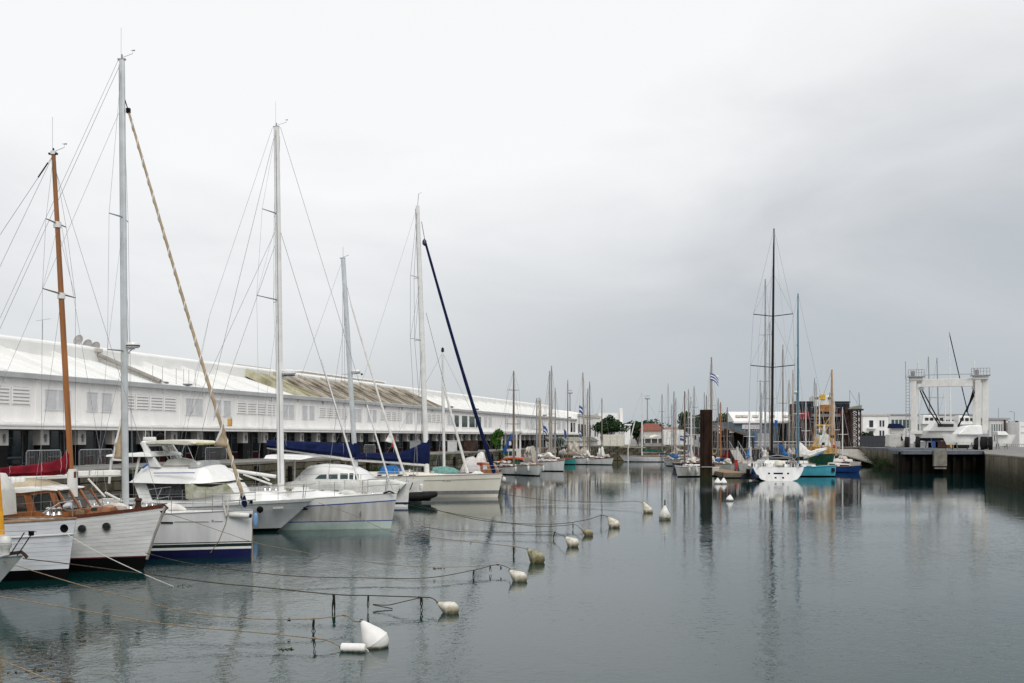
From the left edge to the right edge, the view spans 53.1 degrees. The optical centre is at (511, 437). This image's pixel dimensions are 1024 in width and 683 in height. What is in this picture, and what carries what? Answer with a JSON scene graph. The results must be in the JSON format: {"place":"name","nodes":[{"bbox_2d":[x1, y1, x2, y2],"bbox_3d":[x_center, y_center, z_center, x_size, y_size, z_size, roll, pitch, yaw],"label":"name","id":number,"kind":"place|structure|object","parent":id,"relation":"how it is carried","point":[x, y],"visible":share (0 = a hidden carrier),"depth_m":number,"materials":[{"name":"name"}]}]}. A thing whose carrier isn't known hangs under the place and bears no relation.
{"place":"outdoors","nodes":[
{"label":"outdoors","id":0,"kind":"place"},
{"bbox_2d":[24,452,469,507],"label":"quay wall","id":1,"kind":"structure","parent":0,"point":[114,487],"depth_m":69.92,"materials":[{"name":"stone"}]},
{"bbox_2d":[116,450,505,497],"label":"ivy","id":2,"kind":"object","parent":1,"relation":"attached to","point":[377,469],"visible":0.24,"depth_m":95.54,"materials":[{"name":"green plant"}]},
{"bbox_2d":[0,460,1023,682],"bbox_3d":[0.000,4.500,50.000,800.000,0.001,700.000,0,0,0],"label":"water","id":3,"kind":"structure","parent":0,"point":[869,574],"depth_m":29.14,"materials":[{"name":"grey liquid"}]},
{"bbox_2d":[0,478,36,581],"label":"grey sailboat","id":4,"kind":"object","parent":3,"relation":"on","point":[12,557],"visible":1,"depth_m":28.75,"materials":[{"name":"silver metal"}]},
{"bbox_2d":[4,561,361,630],"bbox_3d":[-8.758,3.980,25.596,13.092,1.085,1.825,0,0,25],"label":"mooring rope","id":5,"kind":"object","parent":4,"relation":"attached to","point":[313,622],"visible":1,"depth_m":24.09,"materials":[{"name":"fabric"}]},
{"bbox_2d":[0,473,76,580],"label":"motor sailer","id":6,"kind":"object","parent":3,"relation":"on","point":[50,540],"visible":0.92,"depth_m":32.23,"materials":[{"name":"white paint"}]},
{"bbox_2d":[0,117,168,571],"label":"classic motorsailer","id":7,"kind":"object","parent":3,"relation":"on","point":[122,533],"visible":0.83,"depth_m":34.74,"materials":[{"name":"white paint"}]},
{"bbox_2d":[0,50,255,558],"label":"modern sloop","id":8,"kind":"object","parent":3,"relation":"on","point":[178,537],"visible":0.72,"depth_m":38.63,"materials":[{"name":"grey paint"}]},
{"bbox_2d":[0,596,339,648],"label":"mooring rope","id":9,"kind":"object","parent":3,"relation":"on","point":[314,638],"visible":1,"depth_m":22.54,"materials":[{"name":"fabric"}]},
{"bbox_2d":[76,431,314,531],"bbox_3d":[-15.300,2.184,49.374,11.822,5.531,4.309,0,0,4],"label":"motor yacht","id":10,"kind":"object","parent":3,"relation":"on","point":[176,477],"visible":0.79,"depth_m":47.94,"materials":[{"name":"grey paint"}]},
{"bbox_2d":[146,483,184,499],"bbox_3d":[-16.146,2.526,47.807,1.909,0.796,0.045,0,0,4],"label":"side window","id":11,"kind":"structure","parent":10,"relation":"in","point":[176,489],"depth_m":47.78,"materials":[{"name":"black glass"}]},
{"bbox_2d":[185,483,233,498],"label":"window cover","id":12,"kind":"structure","parent":10,"relation":"in","point":[190,491],"depth_m":47.61,"materials":[{"name":"fabric"}]},
{"bbox_2d":[23,558,437,610],"bbox_3d":[-7.743,3.974,27.571,11.978,1.215,0.912,0,0,12],"label":"mooring rope","id":13,"kind":"object","parent":3,"relation":"on","point":[334,604],"visible":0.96,"depth_m":27.07,"materials":[{"name":"fabric"}]},
{"bbox_2d":[89,119,399,529],"bbox_3d":[-13.497,-5.900,51.151,15.918,21.700,4.288,0,0,4],"label":"cutter yacht","id":14,"kind":"object","parent":3,"relation":"on","point":[375,508],"visible":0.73,"depth_m":50.60,"materials":[{"name":"white paint"}]},
{"bbox_2d":[146,553,510,578],"bbox_3d":[-5.684,4.075,32.220,11.465,0.973,2.074,0,0,-9],"label":"mooring rope","id":15,"kind":"object","parent":3,"relation":"on","point":[342,577],"visible":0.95,"depth_m":31.88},
{"bbox_2d":[248,255,422,506],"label":"catamaran","id":16,"kind":"object","parent":3,"relation":"on","point":[325,475],"visible":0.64,"depth_m":68.73,"materials":[{"name":"white paint"}]},
{"bbox_2d":[339,643,368,652],"bbox_3d":[-3.314,4.430,21.506,0.647,0.214,0.211,0,0,8],"label":"float","id":17,"kind":"object","parent":3,"relation":"on","point":[354,647],"visible":1,"depth_m":21.42,"materials":[{"name":"white plastic"}]},
{"bbox_2d":[359,619,388,648],"bbox_3d":[-2.932,4.290,22.016,0.580,0.782,0.580,0,0,41],"label":"mooring buoy","id":18,"kind":"object","parent":3,"relation":"on","point":[373,636],"visible":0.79,"depth_m":21.83,"materials":[{"name":"plastic"}]},
{"bbox_2d":[327,193,503,497],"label":"racing sloop","id":19,"kind":"object","parent":3,"relation":"on","point":[466,484],"visible":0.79,"depth_m":77.27,"materials":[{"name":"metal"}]},
{"bbox_2d":[408,484,437,500],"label":"black tender","id":20,"kind":"object","parent":3,"relation":"on","point":[422,496],"visible":0.82,"depth_m":69.83,"materials":[{"name":"rubber"}]},
{"bbox_2d":[320,503,527,555],"bbox_3d":[-3.700,3.805,42.335,1.251,1.632,13.828,0,0,-43],"label":"mooring rope","id":21,"kind":"object","parent":3,"relation":"on","point":[440,538],"visible":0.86,"depth_m":41.20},
{"bbox_2d":[387,347,500,473],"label":"sailboat","id":22,"kind":"object","parent":3,"relation":"on","point":[479,461],"visible":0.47,"depth_m":92.71,"materials":[{"name":"white paint"}]},
{"bbox_2d":[436,602,458,613],"bbox_3d":[-1.607,4.434,26.330,0.528,0.432,0.432,0,0,32],"label":"mooring buoy","id":23,"kind":"object","parent":3,"relation":"on","point":[449,607],"visible":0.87,"depth_m":26.17,"materials":[{"name":"plastic"}]},
{"bbox_2d":[493,371,523,474],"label":"sailboat","id":24,"kind":"object","parent":3,"relation":"on","point":[510,469],"visible":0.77,"depth_m":123.10,"materials":[{"name":"grey paint"}]},
{"bbox_2d":[498,431,535,464],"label":"fishing boat","id":25,"kind":"object","parent":3,"relation":"on","point":[518,457],"visible":0.3,"depth_m":129.23,"materials":[{"name":"white wood"}]},
{"bbox_2d":[508,569,526,581],"bbox_3d":[0.227,4.398,32.099,0.512,0.525,0.471,0,0,38],"label":"mooring buoy","id":26,"kind":"object","parent":3,"relation":"on","point":[518,576],"visible":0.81,"depth_m":31.93,"materials":[{"name":"plastic"}]},
{"bbox_2d":[469,446,572,464],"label":"quay wall end","id":27,"kind":"structure","parent":3,"relation":"in","point":[497,454],"depth_m":130.16,"materials":[{"name":"concrete"}]},
{"bbox_2d":[515,398,543,475],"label":"sailboat","id":28,"kind":"object","parent":3,"relation":"on","point":[528,468],"visible":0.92,"depth_m":120.17,"materials":[{"name":"grey paint"}]},
{"bbox_2d":[526,548,544,562],"bbox_3d":[0.909,4.324,36.882,0.563,0.686,0.563,0,0,43],"label":"mooring buoy","id":29,"kind":"object","parent":3,"relation":"on","point":[536,556],"visible":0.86,"depth_m":36.70,"materials":[{"name":"plastic"}]},
{"bbox_2d":[523,399,564,470],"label":"sailboat","id":30,"kind":"object","parent":3,"relation":"on","point":[553,465],"visible":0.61,"depth_m":135.86,"materials":[{"name":"grey paint"}]},
{"bbox_2d":[539,371,561,460],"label":"sailboat","id":31,"kind":"object","parent":3,"relation":"on","point":[549,380],"visible":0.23,"depth_m":140.93,"materials":[{"name":"white wood"}]},
{"bbox_2d":[541,366,563,459],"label":"sailboat","id":32,"kind":"object","parent":3,"relation":"on","point":[551,373],"visible":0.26,"depth_m":144.93,"materials":[{"name":"grey wood"}]},
{"bbox_2d":[547,388,564,459],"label":"sailboat","id":33,"kind":"object","parent":3,"relation":"on","point":[558,457],"visible":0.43,"depth_m":164.88,"materials":[{"name":"grey wood"}]},
{"bbox_2d":[560,380,575,464],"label":"sailboat","id":34,"kind":"object","parent":3,"relation":"on","point":[569,461],"visible":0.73,"depth_m":169.65,"materials":[{"name":"wood"}]},
{"bbox_2d":[559,373,594,464],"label":"sailboat","id":35,"kind":"object","parent":3,"relation":"on","point":[581,454],"visible":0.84,"depth_m":170.07,"materials":[{"name":"grey paint"}]},
{"bbox_2d":[581,382,598,456],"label":"sailboat","id":36,"kind":"object","parent":3,"relation":"on","point":[588,448],"visible":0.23,"depth_m":179.89,"materials":[{"name":"grey metal"}]},
{"bbox_2d":[589,400,613,464],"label":"sailboat","id":37,"kind":"object","parent":3,"relation":"on","point":[600,459],"visible":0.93,"depth_m":168.05,"materials":[{"name":"grey paint"}]},
{"bbox_2d":[619,393,681,461],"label":"sailboat","id":38,"kind":"object","parent":3,"relation":"on","point":[645,458],"visible":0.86,"depth_m":187.79,"materials":[{"name":"white wood"}]},
{"bbox_2d":[656,396,667,461],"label":"sailboat","id":39,"kind":"object","parent":3,"relation":"on","point":[662,454],"visible":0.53,"depth_m":188.82,"materials":[{"name":"grey paint"}]},
{"bbox_2d":[659,500,670,519],"bbox_3d":[8.379,4.077,56.123,0.665,1.316,0.665,0,0,0],"label":"mooring buoy","id":40,"kind":"object","parent":3,"relation":"on","point":[664,514],"visible":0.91,"depth_m":55.93,"materials":[{"name":"plastic"}]},
{"bbox_2d":[665,398,682,465],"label":"sailboat","id":41,"kind":"object","parent":3,"relation":"on","point":[670,460],"visible":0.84,"depth_m":159.95,"materials":[{"name":"grey paint"}]},
{"bbox_2d":[664,394,695,458],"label":"sailboat","id":42,"kind":"object","parent":3,"relation":"on","point":[679,450],"visible":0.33,"depth_m":187.77,"materials":[{"name":"grey paint"}]},
{"bbox_2d":[672,399,699,468],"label":"sailboat","id":43,"kind":"object","parent":3,"relation":"on","point":[688,460],"visible":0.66,"depth_m":139.80,"materials":[{"name":"white paint"}]},
{"bbox_2d":[687,388,699,461],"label":"sailboat","id":44,"kind":"object","parent":3,"relation":"on","point":[694,450],"visible":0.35,"depth_m":149.63,"materials":[{"name":"grey metal"}]},
{"bbox_2d":[675,391,719,476],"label":"sailboat","id":45,"kind":"object","parent":3,"relation":"on","point":[688,470],"visible":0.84,"depth_m":116.88,"materials":[{"name":"plastic"}]},
{"bbox_2d":[700,410,712,478],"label":"steel pile","id":46,"kind":"object","parent":3,"relation":"in","point":[706,466],"visible":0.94,"depth_m":111.86,"materials":[{"name":"metal"}]},
{"bbox_2d":[705,357,718,460],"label":"sailboat","id":47,"kind":"object","parent":3,"relation":"on","point":[712,409],"visible":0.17,"depth_m":149.68,"materials":[{"name":"grey wood"}]},
{"bbox_2d":[712,402,725,466],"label":"sailboat","id":48,"kind":"object","parent":3,"relation":"on","point":[716,461],"visible":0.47,"depth_m":137.79,"materials":[{"name":"grey wood"}]},
{"bbox_2d":[715,407,734,470],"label":"sailboat","id":49,"kind":"object","parent":3,"relation":"on","point":[727,464],"visible":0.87,"depth_m":133.91,"materials":[{"name":"plastic"}]},
{"bbox_2d":[715,468,745,477],"bbox_3d":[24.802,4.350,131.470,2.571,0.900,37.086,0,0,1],"label":"boat","id":50,"kind":"object","parent":3,"relation":"on","point":[723,473],"visible":0.23,"depth_m":113.64,"materials":[{"name":"brown wood"}]},
{"bbox_2d":[713,448,760,467],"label":"spit wall front","id":51,"kind":"structure","parent":3,"relation":"in","point":[744,454],"depth_m":152.00,"materials":[{"name":"concrete"}]},
{"bbox_2d":[729,441,751,469],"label":"gangway","id":52,"kind":"object","parent":3,"relation":"in","point":[737,454],"visible":0.71,"depth_m":145.07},
{"bbox_2d":[738,409,756,470],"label":"sailboat","id":53,"kind":"object","parent":3,"relation":"on","point":[743,466],"visible":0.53,"depth_m":140.85,"materials":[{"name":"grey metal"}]},
{"bbox_2d":[741,469,759,480],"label":"inflatable tender","id":54,"kind":"object","parent":3,"relation":"on","point":[748,475],"visible":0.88,"depth_m":105.44,"materials":[{"name":"black rubber"}]},
{"bbox_2d":[753,380,768,458],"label":"sailboat","id":55,"kind":"object","parent":3,"relation":"on","point":[760,434],"visible":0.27,"depth_m":155.71,"materials":[{"name":"grey paint"}]},
{"bbox_2d":[755,279,774,461],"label":"sailboat","id":56,"kind":"object","parent":3,"relation":"on","point":[765,450],"visible":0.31,"depth_m":132.74,"materials":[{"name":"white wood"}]},
{"bbox_2d":[761,322,777,459],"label":"sailboat","id":57,"kind":"object","parent":3,"relation":"on","point":[769,393],"visible":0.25,"depth_m":150.70,"materials":[{"name":"grey paint"}]},
{"bbox_2d":[747,228,803,480],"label":"ocean racer","id":58,"kind":"object","parent":3,"relation":"on","point":[774,467],"visible":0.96,"depth_m":110.97,"materials":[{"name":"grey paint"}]},
{"bbox_2d":[775,346,791,463],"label":"sailboat","id":59,"kind":"object","parent":3,"relation":"on","point":[783,452],"visible":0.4,"depth_m":150.68,"materials":[{"name":"blue paint"}]},
{"bbox_2d":[784,382,795,453],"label":"sailboat","id":60,"kind":"object","parent":3,"relation":"on","point":[789,428],"visible":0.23,"depth_m":152.76,"materials":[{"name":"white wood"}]},
{"bbox_2d":[785,370,804,452],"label":"sailboat","id":61,"kind":"object","parent":3,"relation":"on","point":[792,417],"visible":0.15,"depth_m":160.71,"materials":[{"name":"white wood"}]},
{"bbox_2d":[765,293,836,476],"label":"turquoise yacht","id":62,"kind":"object","parent":3,"relation":"on","point":[811,470],"visible":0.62,"depth_m":118.30,"materials":[{"name":"teal"}]},
{"bbox_2d":[789,370,839,465],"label":"trawler","id":63,"kind":"object","parent":3,"relation":"on","point":[823,440],"visible":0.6,"depth_m":143.22,"materials":[{"name":"green wood"}]},
{"bbox_2d":[835,407,860,464],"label":"sailboat","id":64,"kind":"object","parent":3,"relation":"on","point":[851,461],"visible":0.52,"depth_m":152.29,"materials":[{"name":"white wood"}]},
{"bbox_2d":[836,463,861,472],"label":"motorboat","id":65,"kind":"object","parent":3,"relation":"on","point":[844,468],"visible":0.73,"depth_m":130.60,"materials":[{"name":"plastic"}]},
{"bbox_2d":[866,447,984,473],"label":"dock edge","id":66,"kind":"object","parent":3,"relation":"in","point":[938,457],"visible":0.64,"depth_m":126.50,"materials":[{"name":"concrete"}]},
{"bbox_2d":[899,453,981,473],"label":"dock wall front","id":67,"kind":"structure","parent":3,"relation":"in","point":[949,464],"depth_m":127.00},
{"bbox_2d":[0,0,1023,437],"label":"sky","id":68,"kind":"structure","parent":0,"point":[603,186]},
{"bbox_2d":[7,438,1023,468],"bbox_3d":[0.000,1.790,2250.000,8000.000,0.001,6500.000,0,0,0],"label":"ground","id":69,"kind":"structure","parent":0,"point":[1001,450],"depth_m":121.05,"materials":[{"name":"concrete"}]},
{"bbox_2d":[79,449,112,467],"bbox_3d":[-23.726,1.229,58.434,0.600,1.122,2.944,0,0,16],"label":"crowd barrier","id":70,"kind":"object","parent":69,"relation":"on","point":[90,456],"visible":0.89,"depth_m":57.96,"materials":[{"name":"silver metal"}]},
{"bbox_2d":[0,334,578,467],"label":"warehouse","id":71,"kind":"structure","parent":69,"relation":"on","point":[160,390],"depth_m":81.39,"materials":[{"name":"metal"}]},
{"bbox_2d":[295,370,386,383],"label":"roof ridge","id":72,"kind":"object","parent":71,"relation":"on","point":[335,376],"visible":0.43,"depth_m":124.37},
{"bbox_2d":[463,440,477,451],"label":"cabinet","id":73,"kind":"object","parent":69,"relation":"on","point":[470,445],"visible":0.98,"depth_m":127.49,"materials":[{"name":"metal"}]},
{"bbox_2d":[489,428,503,449],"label":"bush","id":74,"kind":"object","parent":69,"relation":"on","point":[495,442],"visible":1,"depth_m":129.32,"materials":[{"name":"green plant"}]},
{"bbox_2d":[547,436,566,448],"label":"bush","id":75,"kind":"object","parent":69,"relation":"on","point":[558,442],"visible":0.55,"depth_m":180.38,"materials":[{"name":"green plant"}]},
{"bbox_2d":[545,437,597,446],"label":"building","id":76,"kind":"structure","parent":69,"relation":"on","point":[571,440],"depth_m":206.90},
{"bbox_2d":[590,420,630,434],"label":"tree","id":77,"kind":"object","parent":69,"relation":"on","point":[613,426],"visible":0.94,"depth_m":214.25,"materials":[{"name":"green plant"}]},
{"bbox_2d":[625,420,648,439],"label":"tree","id":78,"kind":"object","parent":69,"relation":"on","point":[636,432],"visible":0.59,"depth_m":298.61,"materials":[{"name":"green plant"}]},
{"bbox_2d":[643,435,663,445],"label":"terrace pavilion","id":79,"kind":"structure","parent":69,"relation":"on","point":[652,442],"depth_m":222.31,"materials":[{"name":"paint"}]},
{"bbox_2d":[663,430,692,445],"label":"building","id":80,"kind":"structure","parent":69,"relation":"on","point":[668,433],"depth_m":205.04,"materials":[{"name":"paint"}]},
{"bbox_2d":[677,412,699,435],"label":"tree","id":81,"kind":"object","parent":69,"relation":"on","point":[682,425],"visible":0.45,"depth_m":298.96,"materials":[{"name":"green plant"}]},
{"bbox_2d":[713,427,753,447],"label":"shed","id":82,"kind":"object","parent":69,"relation":"on","point":[736,435],"visible":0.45,"depth_m":159.50,"materials":[{"name":"grey wood"}]},
{"bbox_2d":[790,394,848,446],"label":"building","id":83,"kind":"structure","parent":69,"relation":"on","point":[839,405],"depth_m":196.13,"materials":[{"name":"metal"}]},
{"bbox_2d":[840,407,852,446],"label":"scaffold tower","id":84,"kind":"structure","parent":69,"relation":"on","point":[845,430],"depth_m":194.00,"materials":[{"name":"metal"}]},
{"bbox_2d":[861,436,884,446],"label":"yard fence","id":85,"kind":"object","parent":69,"relation":"on","point":[872,441],"visible":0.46,"depth_m":186.00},
{"bbox_2d":[885,434,904,446],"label":"white van","id":86,"kind":"object","parent":69,"relation":"on","point":[894,440],"visible":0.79,"depth_m":160.05,"materials":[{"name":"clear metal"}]},
{"bbox_2d":[918,415,942,441],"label":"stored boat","id":87,"kind":"object","parent":69,"relation":"on","point":[925,419],"visible":0.22,"depth_m":188.98,"materials":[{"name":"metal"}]},
{"bbox_2d":[889,414,972,442],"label":"long hangar","id":88,"kind":"structure","parent":69,"relation":"on","point":[903,419],"depth_m":300.00,"materials":[{"name":"white concrete"}]},
{"bbox_2d":[904,360,992,449],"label":"travel lift","id":89,"kind":"object","parent":69,"relation":"on","point":[976,380],"visible":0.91,"depth_m":148.47,"materials":[{"name":"paint"}]},
{"bbox_2d":[914,421,958,448],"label":"motor yacht","id":90,"kind":"object","parent":89,"relation":"hanging from","point":[932,431],"visible":0.66,"depth_m":155.02,"materials":[{"name":"white plastic"}]},
{"bbox_2d":[948,332,968,420],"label":"stored yacht mast","id":91,"kind":"object","parent":69,"relation":"on","point":[949,336],"visible":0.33,"depth_m":184.92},
{"bbox_2d":[941,425,981,449],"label":"motor yacht","id":92,"kind":"object","parent":69,"relation":"on","point":[965,435],"visible":0.99,"depth_m":146.35,"materials":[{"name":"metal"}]},
{"bbox_2d":[954,415,972,446],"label":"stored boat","id":93,"kind":"object","parent":69,"relation":"on","point":[967,420],"visible":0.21,"depth_m":183.89,"materials":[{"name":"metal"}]},
{"bbox_2d":[992,431,1015,448],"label":"motor yacht","id":94,"kind":"object","parent":69,"relation":"on","point":[1004,438],"visible":1,"depth_m":159.63,"materials":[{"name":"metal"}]},
{"bbox_2d":[1006,422,1023,446],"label":"white block","id":95,"kind":"structure","parent":69,"relation":"on","point":[1015,428],"depth_m":191.11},
{"bbox_2d":[552,409,600,444],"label":"gable building","id":96,"kind":"structure","parent":0,"point":[577,416],"depth_m":223.24,"materials":[{"name":"white"}]},
{"bbox_2d":[594,408,622,443],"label":"modern building","id":97,"kind":"structure","parent":0,"point":[619,416],"depth_m":260.00,"materials":[{"name":"paint"}]},
{"bbox_2d":[603,435,623,445],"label":"boundary wall","id":98,"kind":"structure","parent":0,"point":[613,440],"depth_m":206.00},
{"bbox_2d":[579,446,689,459],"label":"quay wall","id":99,"kind":"structure","parent":0,"point":[615,450],"depth_m":199.93,"materials":[{"name":"stone"}]},
{"bbox_2d":[638,423,663,443],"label":"red roof house","id":100,"kind":"structure","parent":0,"point":[649,429],"depth_m":290.27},
{"bbox_2d":[713,412,795,445],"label":"boatyard building","id":101,"kind":"structure","parent":0,"point":[738,421],"depth_m":205.00,"materials":[{"name":"grey metal"}]},
{"bbox_2d":[758,447,858,461],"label":"slip wall","id":102,"kind":"structure","parent":0,"point":[786,449],"depth_m":181.00,"materials":[{"name":"concrete"}]},
{"bbox_2d":[837,449,871,463],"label":"slipway","id":103,"kind":"structure","parent":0,"point":[858,454],"depth_m":172.41,"materials":[{"name":"concrete"}]},
{"bbox_2d":[846,390,863,446],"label":"scaffold tower","id":104,"kind":"structure","parent":0,"point":[858,408],"depth_m":189.15,"materials":[{"name":"metal"}]},
{"bbox_2d":[853,414,889,444],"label":"apartment building","id":105,"kind":"structure","parent":0,"point":[875,424],"depth_m":245.00,"materials":[{"name":"paint"}]},
{"bbox_2d":[859,447,898,471],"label":"quay wall","id":106,"kind":"structure","parent":0,"point":[886,455],"depth_m":148.39,"materials":[{"name":"concrete"}]},
{"bbox_2d":[859,454,894,469],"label":"quay algae","id":107,"kind":"object","parent":106,"relation":"attached to","point":[879,464],"visible":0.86,"depth_m":150.93,"materials":[{"name":"green plant"}]},
{"bbox_2d":[887,424,908,434],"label":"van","id":108,"kind":"object","parent":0,"point":[900,429],"visible":0.85,"depth_m":199.51,"materials":[{"name":"metal"}]},
{"bbox_2d":[972,418,1009,446],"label":"glass building","id":109,"kind":"structure","parent":0,"point":[996,424],"depth_m":195.00,"materials":[{"name":"metal"}]},
{"bbox_2d":[985,454,1023,489],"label":"concrete quay wall","id":110,"kind":"structure","parent":0,"point":[1004,470],"depth_m":94.42,"materials":[{"name":"concrete"}]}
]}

